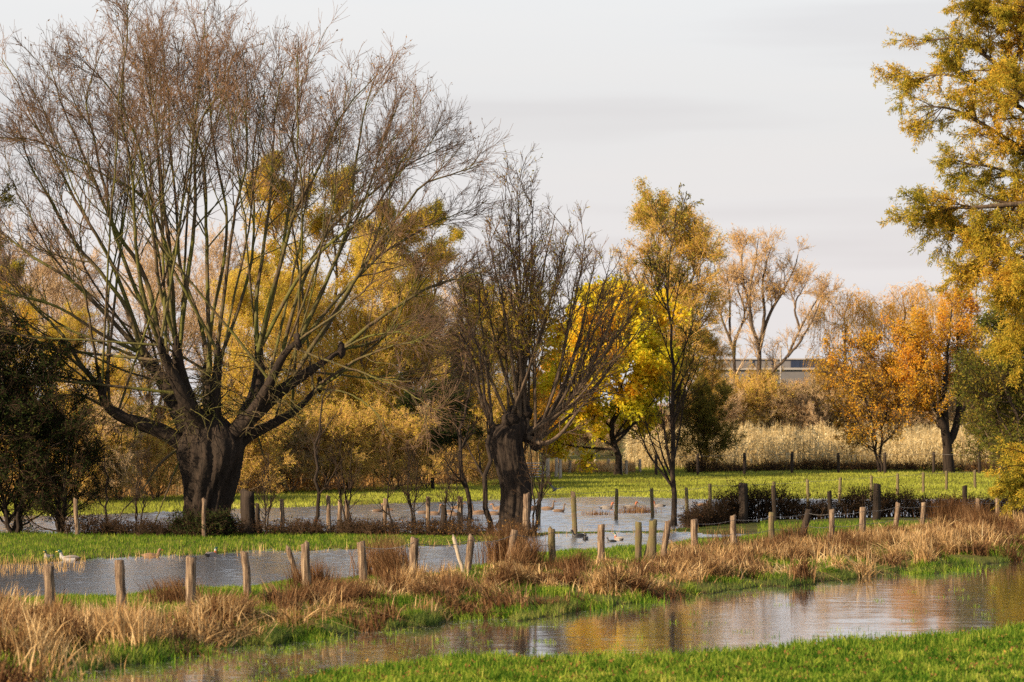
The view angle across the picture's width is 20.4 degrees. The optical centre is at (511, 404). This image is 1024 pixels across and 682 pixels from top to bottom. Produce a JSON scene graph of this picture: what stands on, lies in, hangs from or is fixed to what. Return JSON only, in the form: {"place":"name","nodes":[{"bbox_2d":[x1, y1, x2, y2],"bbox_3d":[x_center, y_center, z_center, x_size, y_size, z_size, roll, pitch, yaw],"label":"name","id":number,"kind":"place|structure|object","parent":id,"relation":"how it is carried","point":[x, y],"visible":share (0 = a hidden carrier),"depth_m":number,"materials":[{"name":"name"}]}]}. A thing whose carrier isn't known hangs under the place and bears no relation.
{"place":"outdoors","nodes":[
{"label":"outdoors","id":0,"kind":"place"},
{"bbox_2d":[0,496,1023,681],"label":"water","id":1,"kind":"structure","parent":0,"point":[805,616],"depth_m":56.23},
{"bbox_2d":[56,550,80,560],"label":"duck","id":2,"kind":"object","parent":1,"relation":"on","point":[73,557],"visible":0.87,"depth_m":72.98},
{"bbox_2d":[436,445,465,534],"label":"sapling","id":3,"kind":"object","parent":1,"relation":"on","point":[446,496],"visible":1,"depth_m":86.25,"materials":[{"name":"brown plant"}]},
{"bbox_2d":[33,562,1019,681],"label":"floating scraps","id":4,"kind":"object","parent":1,"relation":"on","point":[194,676],"visible":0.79,"depth_m":47.46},
{"bbox_2d":[35,576,1022,681],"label":"water grass","id":5,"kind":"structure","parent":1,"relation":"on","point":[524,623],"depth_m":46.42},
{"bbox_2d":[0,406,1023,681],"bbox_3d":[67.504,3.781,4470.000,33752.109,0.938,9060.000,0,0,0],"label":"ground","id":6,"kind":"structure","parent":0,"point":[752,526],"depth_m":83.38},
{"bbox_2d":[0,176,22,294],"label":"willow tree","id":7,"kind":"object","parent":6,"relation":"on","point":[7,197],"visible":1,"depth_m":86.97,"materials":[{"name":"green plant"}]},
{"bbox_2d":[0,256,41,486],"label":"autumn tree","id":8,"kind":"object","parent":6,"relation":"on","point":[32,311],"visible":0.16,"depth_m":117.90,"materials":[{"name":"yellow plant"}]},
{"bbox_2d":[0,300,86,513],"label":"evergreen shrub","id":9,"kind":"object","parent":6,"relation":"on","point":[11,342],"visible":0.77,"depth_m":87.03,"materials":[{"name":"green plant"}]},
{"bbox_2d":[0,329,118,533],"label":"evergreen shrub","id":10,"kind":"object","parent":6,"relation":"on","point":[17,515],"visible":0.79,"depth_m":87.18,"materials":[{"name":"green plant"}]},
{"bbox_2d":[0,207,124,391],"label":"bare tree","id":11,"kind":"object","parent":6,"relation":"on","point":[40,287],"visible":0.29,"depth_m":152.06,"materials":[{"name":"brown plant"}]},
{"bbox_2d":[0,383,134,533],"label":"evergreen shrub","id":12,"kind":"object","parent":6,"relation":"on","point":[61,501],"visible":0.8,"depth_m":87.09,"materials":[{"name":"green plant"}]},
{"bbox_2d":[7,246,128,397],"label":"bare tree","id":13,"kind":"object","parent":6,"relation":"on","point":[93,272],"visible":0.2,"depth_m":157.29,"materials":[{"name":"brown plant"}]},
{"bbox_2d":[36,302,103,419],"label":"autumn tree","id":14,"kind":"object","parent":6,"relation":"on","point":[54,332],"visible":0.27,"depth_m":134.88,"materials":[{"name":"yellow plant"}]},
{"bbox_2d":[46,417,137,501],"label":"shrub","id":15,"kind":"object","parent":6,"relation":"on","point":[115,459],"visible":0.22,"depth_m":112.55,"materials":[{"name":"yellow plant"}]},
{"bbox_2d":[90,417,112,523],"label":"sapling","id":16,"kind":"object","parent":6,"relation":"on","point":[107,483],"visible":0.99,"depth_m":87.20,"materials":[{"name":"brown plant"}]},
{"bbox_2d":[85,347,147,462],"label":"autumn tree","id":17,"kind":"object","parent":6,"relation":"on","point":[114,377],"visible":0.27,"depth_m":131.28,"materials":[{"name":"yellow plant"}]},
{"bbox_2d":[75,387,158,500],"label":"shrub","id":18,"kind":"object","parent":6,"relation":"on","point":[123,462],"visible":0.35,"depth_m":113.23,"materials":[{"name":"brown plant"}]},
{"bbox_2d":[126,441,157,534],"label":"sapling","id":19,"kind":"object","parent":6,"relation":"on","point":[138,492],"visible":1,"depth_m":86.63,"materials":[{"name":"brown plant"}]},
{"bbox_2d":[115,413,182,497],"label":"shrub","id":20,"kind":"object","parent":6,"relation":"on","point":[155,445],"visible":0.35,"depth_m":115.97,"materials":[{"name":"yellow plant"}]},
{"bbox_2d":[84,210,228,449],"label":"bare tree","id":21,"kind":"object","parent":6,"relation":"on","point":[149,267],"visible":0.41,"depth_m":149.90,"materials":[{"name":"brown plant"}]},
{"bbox_2d":[134,392,202,426],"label":"shrub","id":22,"kind":"object","parent":6,"relation":"on","point":[162,402],"visible":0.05,"depth_m":151.29,"materials":[{"name":"yellow plant"}]},
{"bbox_2d":[139,218,267,390],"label":"bare tree","id":23,"kind":"object","parent":6,"relation":"on","point":[213,252],"visible":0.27,"depth_m":160.06,"materials":[{"name":"brown plant"}]},
{"bbox_2d":[163,501,243,536],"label":"ivy bush","id":24,"kind":"object","parent":6,"relation":"on","point":[217,524],"visible":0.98,"depth_m":85.16,"materials":[{"name":"green plant"}]},
{"bbox_2d":[54,504,388,535],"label":"hedge","id":25,"kind":"object","parent":6,"relation":"on","point":[115,526],"visible":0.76,"depth_m":86.35,"materials":[{"name":"green plant"}]},
{"bbox_2d":[201,251,304,414],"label":"autumn tree","id":26,"kind":"object","parent":6,"relation":"on","point":[245,311],"visible":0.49,"depth_m":137.13,"materials":[{"name":"yellow plant"}]},
{"bbox_2d":[221,401,297,492],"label":"shrub","id":27,"kind":"object","parent":6,"relation":"on","point":[253,467],"visible":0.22,"depth_m":121.63,"materials":[{"name":"yellow plant"}]},
{"bbox_2d":[252,450,278,534],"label":"sapling","id":28,"kind":"object","parent":6,"relation":"on","point":[265,489],"visible":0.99,"depth_m":86.44,"materials":[{"name":"brown plant"}]},
{"bbox_2d":[0,0,532,524],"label":"willow tree","id":29,"kind":"object","parent":6,"relation":"on","point":[208,442],"visible":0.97,"depth_m":88.31,"materials":[{"name":"brown plant"}]},
{"bbox_2d":[220,149,326,391],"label":"autumn tree","id":30,"kind":"object","parent":6,"relation":"on","point":[275,254],"visible":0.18,"depth_m":145.96,"materials":[{"name":"yellow plant"}]},
{"bbox_2d":[221,387,325,494],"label":"shrub","id":31,"kind":"object","parent":6,"relation":"on","point":[310,419],"visible":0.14,"depth_m":124.27,"materials":[{"name":"yellow plant"}]},
{"bbox_2d":[243,411,335,492],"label":"shrub","id":32,"kind":"object","parent":6,"relation":"on","point":[294,448],"visible":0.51,"depth_m":124.75,"materials":[{"name":"yellow plant"}]},
{"bbox_2d":[235,254,357,468],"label":"autumn tree","id":33,"kind":"object","parent":6,"relation":"on","point":[322,306],"visible":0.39,"depth_m":140.53,"materials":[{"name":"yellow plant"}]},
{"bbox_2d":[3,447,637,499],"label":"reeds","id":34,"kind":"object","parent":6,"relation":"on","point":[603,466],"visible":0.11,"depth_m":132.80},
{"bbox_2d":[73,488,576,536],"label":"post row","id":35,"kind":"object","parent":6,"relation":"on","point":[246,505],"visible":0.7,"depth_m":86.65,"materials":[{"name":"brown wood"}]},
{"bbox_2d":[306,348,344,532],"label":"sapling","id":36,"kind":"object","parent":6,"relation":"on","point":[316,445],"visible":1,"depth_m":86.40,"materials":[{"name":"brown plant"}]},
{"bbox_2d":[271,161,391,416],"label":"autumn tree","id":37,"kind":"object","parent":6,"relation":"on","point":[317,225],"visible":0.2,"depth_m":149.50,"materials":[{"name":"yellow plant"}]},
{"bbox_2d":[278,393,390,491],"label":"shrub","id":38,"kind":"object","parent":6,"relation":"on","point":[335,423],"visible":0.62,"depth_m":125.73,"materials":[{"name":"yellow plant"}]},
{"bbox_2d":[325,427,369,529],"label":"sapling","id":39,"kind":"object","parent":6,"relation":"on","point":[341,491],"visible":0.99,"depth_m":86.59,"materials":[{"name":"brown plant"}]},
{"bbox_2d":[309,404,393,491],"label":"shrub","id":40,"kind":"object","parent":6,"relation":"on","point":[363,462],"visible":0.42,"depth_m":126.44,"materials":[{"name":"yellow plant"}]},
{"bbox_2d":[311,216,416,450],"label":"autumn tree","id":41,"kind":"object","parent":6,"relation":"on","point":[355,389],"visible":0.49,"depth_m":141.55,"materials":[{"name":"yellow plant"}]},
{"bbox_2d":[0,524,746,574],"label":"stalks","id":42,"kind":"object","parent":6,"relation":"on","point":[30,565],"visible":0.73,"depth_m":72.57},
{"bbox_2d":[334,197,427,451],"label":"autumn tree","id":43,"kind":"object","parent":6,"relation":"on","point":[409,241],"visible":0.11,"depth_m":152.37,"materials":[{"name":"yellow plant"}]},
{"bbox_2d":[372,443,396,534],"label":"sapling","id":44,"kind":"object","parent":6,"relation":"on","point":[388,496],"visible":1,"depth_m":86.64,"materials":[{"name":"brown plant"}]},
{"bbox_2d":[344,396,442,491],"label":"shrub","id":45,"kind":"object","parent":6,"relation":"on","point":[397,463],"visible":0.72,"depth_m":127.22,"materials":[{"name":"yellow plant"}]},
{"bbox_2d":[362,274,465,452],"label":"autumn tree","id":46,"kind":"object","parent":6,"relation":"on","point":[410,310],"visible":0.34,"depth_m":143.20,"materials":[{"name":"yellow plant"}]},
{"bbox_2d":[399,439,434,527],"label":"sapling","id":47,"kind":"object","parent":6,"relation":"on","point":[408,501],"visible":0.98,"depth_m":87.25,"materials":[{"name":"brown plant"}]},
{"bbox_2d":[377,400,474,487],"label":"shrub","id":48,"kind":"object","parent":6,"relation":"on","point":[444,450],"visible":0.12,"depth_m":131.08,"materials":[{"name":"yellow plant"}]},
{"bbox_2d":[399,196,465,398],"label":"autumn tree","id":49,"kind":"object","parent":6,"relation":"on","point":[456,234],"visible":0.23,"depth_m":156.00,"materials":[{"name":"yellow plant"}]},
{"bbox_2d":[387,372,486,488],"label":"bare tree","id":50,"kind":"object","parent":6,"relation":"on","point":[447,437],"visible":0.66,"depth_m":128.98,"materials":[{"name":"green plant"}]},
{"bbox_2d":[427,320,485,447],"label":"pollard tree","id":51,"kind":"object","parent":6,"relation":"on","point":[463,382],"visible":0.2,"depth_m":146.94,"materials":[{"name":"brown plant"}]},
{"bbox_2d":[417,396,499,485],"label":"shrub","id":52,"kind":"object","parent":6,"relation":"on","point":[473,451],"visible":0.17,"depth_m":134.96,"materials":[{"name":"yellow plant"}]},
{"bbox_2d":[376,514,541,537],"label":"hedge","id":53,"kind":"object","parent":6,"relation":"on","point":[454,528],"visible":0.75,"depth_m":86.21,"materials":[{"name":"brown plant"}]},
{"bbox_2d":[436,318,499,532],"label":"sapling","id":54,"kind":"object","parent":6,"relation":"on","point":[463,481],"visible":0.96,"depth_m":86.34,"materials":[{"name":"brown plant"}]},
{"bbox_2d":[448,286,501,531],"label":"sapling","id":55,"kind":"object","parent":6,"relation":"on","point":[489,410],"visible":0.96,"depth_m":87.41,"materials":[{"name":"brown plant"}]},
{"bbox_2d":[454,412,497,484],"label":"shrub","id":56,"kind":"object","parent":6,"relation":"on","point":[483,448],"visible":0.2,"depth_m":137.98,"materials":[{"name":"yellow plant"}]},
{"bbox_2d":[431,267,525,421],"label":"autumn tree","id":57,"kind":"object","parent":6,"relation":"on","point":[502,395],"visible":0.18,"depth_m":151.93,"materials":[{"name":"yellow plant"}]},
{"bbox_2d":[436,261,531,407],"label":"bare tree","id":58,"kind":"object","parent":6,"relation":"on","point":[453,300],"visible":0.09,"depth_m":158.75,"materials":[{"name":"brown plant"}]},
{"bbox_2d":[0,464,1013,515],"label":"grass","id":59,"kind":"structure","parent":6,"relation":"on","point":[601,488],"depth_m":131.96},
{"bbox_2d":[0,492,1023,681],"bbox_3d":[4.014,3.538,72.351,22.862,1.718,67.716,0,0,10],"label":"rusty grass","id":60,"kind":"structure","parent":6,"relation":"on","point":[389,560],"depth_m":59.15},
{"bbox_2d":[0,508,1023,679],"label":"dry grass","id":61,"kind":"structure","parent":6,"relation":"on","point":[130,626],"depth_m":51.47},
{"bbox_2d":[0,518,1023,623],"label":"meadow grass","id":62,"kind":"structure","parent":6,"relation":"on","point":[317,538],"depth_m":79.66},
{"bbox_2d":[3,552,1020,673],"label":"bank grass","id":63,"kind":"structure","parent":6,"relation":"on","point":[429,618],"depth_m":51.75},
{"bbox_2d":[0,521,1023,681],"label":"green tussocks","id":64,"kind":"object","parent":6,"relation":"on","point":[551,591],"visible":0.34,"depth_m":54.58,"materials":[{"name":"green plant"}]},
{"bbox_2d":[6,630,1023,681],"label":"fallen leaves","id":65,"kind":"object","parent":6,"relation":"on","point":[668,666],"visible":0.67,"depth_m":41.72,"materials":[{"name":"brown plant"}]},
{"bbox_2d":[484,311,560,453],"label":"autumn tree","id":66,"kind":"object","parent":6,"relation":"on","point":[540,396],"visible":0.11,"depth_m":160.65,"materials":[{"name":"yellow plant"}]},
{"bbox_2d":[43,498,1023,608],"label":"wire fence","id":67,"kind":"object","parent":6,"relation":"on","point":[190,580],"visible":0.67,"depth_m":64.21,"materials":[{"name":"brown wood"}]},
{"bbox_2d":[511,415,555,533],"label":"sapling","id":68,"kind":"object","parent":6,"relation":"on","point":[541,493],"visible":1,"depth_m":87.50,"materials":[{"name":"brown plant"}]},
{"bbox_2d":[527,458,549,477],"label":"field gate","id":69,"kind":"structure","parent":6,"relation":"on","point":[548,466],"depth_m":148.09,"materials":[{"name":"metal"}]},
{"bbox_2d":[530,352,568,462],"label":"autumn tree","id":70,"kind":"object","parent":6,"relation":"on","point":[558,419],"visible":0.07,"depth_m":177.49,"materials":[{"name":"yellow plant"}]},
{"bbox_2d":[442,143,661,527],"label":"willow tree","id":71,"kind":"object","parent":6,"relation":"on","point":[509,436],"visible":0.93,"depth_m":92.39,"materials":[{"name":"brown plant"}]},
{"bbox_2d":[560,414,602,455],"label":"shrub","id":72,"kind":"object","parent":6,"relation":"on","point":[585,439],"visible":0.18,"depth_m":212.76,"materials":[{"name":"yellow plant"}]},
{"bbox_2d":[554,457,641,478],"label":"wire fence","id":73,"kind":"object","parent":6,"relation":"on","point":[558,471],"visible":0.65,"depth_m":156.77,"materials":[{"name":"brown wood"}]},
{"bbox_2d":[585,405,625,456],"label":"shrub","id":74,"kind":"object","parent":6,"relation":"on","point":[608,440],"visible":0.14,"depth_m":210.69,"materials":[{"name":"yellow plant"}]},
{"bbox_2d":[531,274,692,474],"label":"maple tree","id":75,"kind":"object","parent":6,"relation":"on","point":[642,377],"visible":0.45,"depth_m":154.31,"materials":[{"name":"yellow plant"}]},
{"bbox_2d":[633,403,681,437],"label":"shrub","id":76,"kind":"object","parent":6,"relation":"on","point":[666,417],"visible":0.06,"depth_m":200.29,"materials":[{"name":"yellow plant"}]},
{"bbox_2d":[618,182,717,525],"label":"alder tree","id":77,"kind":"object","parent":6,"relation":"on","point":[689,362],"visible":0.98,"depth_m":94.41,"materials":[{"name":"yellow plant"}]},
{"bbox_2d":[609,176,735,430],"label":"autumn tree","id":78,"kind":"object","parent":6,"relation":"on","point":[695,238],"visible":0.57,"depth_m":191.19,"materials":[{"name":"yellow plant"}]},
{"bbox_2d":[661,372,746,467],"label":"autumn tree","id":79,"kind":"object","parent":6,"relation":"on","point":[705,424],"visible":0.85,"depth_m":164.63,"materials":[{"name":"green plant"}]},
{"bbox_2d":[665,376,749,427],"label":"shrub","id":80,"kind":"object","parent":6,"relation":"on","point":[733,413],"visible":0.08,"depth_m":224.31,"materials":[{"name":"orange plant"}]},
{"bbox_2d":[684,320,739,420],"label":"willow tree","id":81,"kind":"object","parent":6,"relation":"on","point":[709,373],"visible":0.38,"depth_m":197.93,"materials":[{"name":"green plant"}]},
{"bbox_2d":[714,245,765,390],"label":"bare tree","id":82,"kind":"object","parent":6,"relation":"on","point":[729,271],"visible":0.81,"depth_m":229.03,"materials":[{"name":"brown plant"}]},
{"bbox_2d":[538,469,976,523],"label":"wire fence","id":83,"kind":"object","parent":6,"relation":"on","point":[773,482],"visible":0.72,"depth_m":109.27,"materials":[{"name":"brown wood"}]},
{"bbox_2d":[715,359,801,432],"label":"shrub","id":84,"kind":"object","parent":6,"relation":"on","point":[750,386],"visible":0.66,"depth_m":228.05,"materials":[{"name":"yellow plant"}]},
{"bbox_2d":[721,222,815,427],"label":"bare tree","id":85,"kind":"object","parent":6,"relation":"on","point":[772,289],"visible":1,"depth_m":229.13,"materials":[{"name":"brown plant"}]},
{"bbox_2d":[711,358,827,424],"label":"industrial building","id":86,"kind":"structure","parent":6,"relation":"on","point":[793,369],"depth_m":301.80,"materials":[{"name":"metal"}]},
{"bbox_2d":[749,379,816,432],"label":"shrub","id":87,"kind":"object","parent":6,"relation":"on","point":[782,402],"visible":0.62,"depth_m":227.80,"materials":[{"name":"brown plant"}]},
{"bbox_2d":[758,386,838,433],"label":"shrub","id":88,"kind":"object","parent":6,"relation":"on","point":[812,414],"visible":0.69,"depth_m":227.98,"materials":[{"name":"brown plant"}]},
{"bbox_2d":[762,254,845,426],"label":"bare tree","id":89,"kind":"object","parent":6,"relation":"on","point":[820,296],"visible":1,"depth_m":229.11,"materials":[{"name":"brown plant"}]},
{"bbox_2d":[621,419,1004,468],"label":"reed bed","id":90,"kind":"object","parent":6,"relation":"on","point":[760,445],"visible":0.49,"depth_m":172.70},
{"bbox_2d":[654,451,980,474],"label":"wire fence","id":91,"kind":"object","parent":6,"relation":"on","point":[838,463],"visible":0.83,"depth_m":157.95,"materials":[{"name":"brown wood"}]},
{"bbox_2d":[789,375,851,431],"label":"shrub","id":92,"kind":"object","parent":6,"relation":"on","point":[813,390],"visible":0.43,"depth_m":231.35,"materials":[{"name":"brown plant"}]},
{"bbox_2d":[678,455,1004,472],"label":"weed strip","id":93,"kind":"object","parent":6,"relation":"on","point":[811,464],"visible":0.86,"depth_m":164.34,"materials":[{"name":"brown plant"}]},
{"bbox_2d":[798,283,887,425],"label":"weeping willow","id":94,"kind":"object","parent":6,"relation":"on","point":[864,315],"visible":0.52,"depth_m":233.82,"materials":[{"name":"orange plant"}]},
{"bbox_2d":[674,472,1023,527],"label":"hedge","id":95,"kind":"object","parent":6,"relation":"on","point":[725,507],"visible":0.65,"depth_m":96.77,"materials":[{"name":"green plant"}]},
{"bbox_2d":[738,483,967,523],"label":"post row","id":96,"kind":"object","parent":6,"relation":"on","point":[743,500],"visible":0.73,"depth_m":95.16,"materials":[{"name":"brown wood"}]},
{"bbox_2d":[812,384,914,428],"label":"shrub","id":97,"kind":"object","parent":6,"relation":"on","point":[863,402],"visible":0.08,"depth_m":231.13,"materials":[{"name":"plant"}]},
{"bbox_2d":[806,317,938,472],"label":"autumn tree","id":98,"kind":"object","parent":6,"relation":"on","point":[863,383],"visible":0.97,"depth_m":160.46,"materials":[{"name":"orange plant"}]},
{"bbox_2d":[848,277,942,383],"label":"weeping willow","id":99,"kind":"object","parent":6,"relation":"on","point":[892,311],"visible":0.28,"depth_m":236.28,"materials":[{"name":"orange plant"}]},
{"bbox_2d":[882,380,968,433],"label":"shrub","id":100,"kind":"object","parent":6,"relation":"on","point":[920,418],"visible":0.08,"depth_m":233.30,"materials":[{"name":"plant"}]},
{"bbox_2d":[860,281,991,472],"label":"oak tree","id":101,"kind":"object","parent":6,"relation":"on","point":[940,342],"visible":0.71,"depth_m":159.78,"materials":[{"name":"orange plant"}]},
{"bbox_2d":[891,288,980,391],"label":"weeping willow","id":102,"kind":"object","parent":6,"relation":"on","point":[931,314],"visible":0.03,"depth_m":242.06,"materials":[{"name":"orange plant"}]},
{"bbox_2d":[870,0,1023,519],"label":"willow tree","id":103,"kind":"object","parent":6,"relation":"on","point":[1006,289],"visible":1,"depth_m":85.61,"materials":[{"name":"yellow plant"}]},
{"bbox_2d":[948,372,1001,431],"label":"shrub","id":104,"kind":"object","parent":6,"relation":"on","point":[951,415],"visible":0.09,"depth_m":235.88,"materials":[{"name":"brown plant"}]},
{"bbox_2d":[944,298,1023,478],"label":"autumn tree","id":105,"kind":"object","parent":6,"relation":"on","point":[1011,427],"visible":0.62,"depth_m":114.25,"materials":[{"name":"green plant"}]},
{"bbox_2d":[951,342,1023,477],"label":"autumn tree","id":106,"kind":"object","parent":6,"relation":"on","point":[969,422],"visible":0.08,"depth_m":146.76,"materials":[{"name":"yellow plant"}]},
{"bbox_2d":[0,0,1023,405],"label":"sky","id":107,"kind":"structure","parent":0,"point":[770,114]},
{"bbox_2d":[266,619,1023,681],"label":"grass","id":108,"kind":"structure","parent":0,"point":[724,658],"depth_m":42.29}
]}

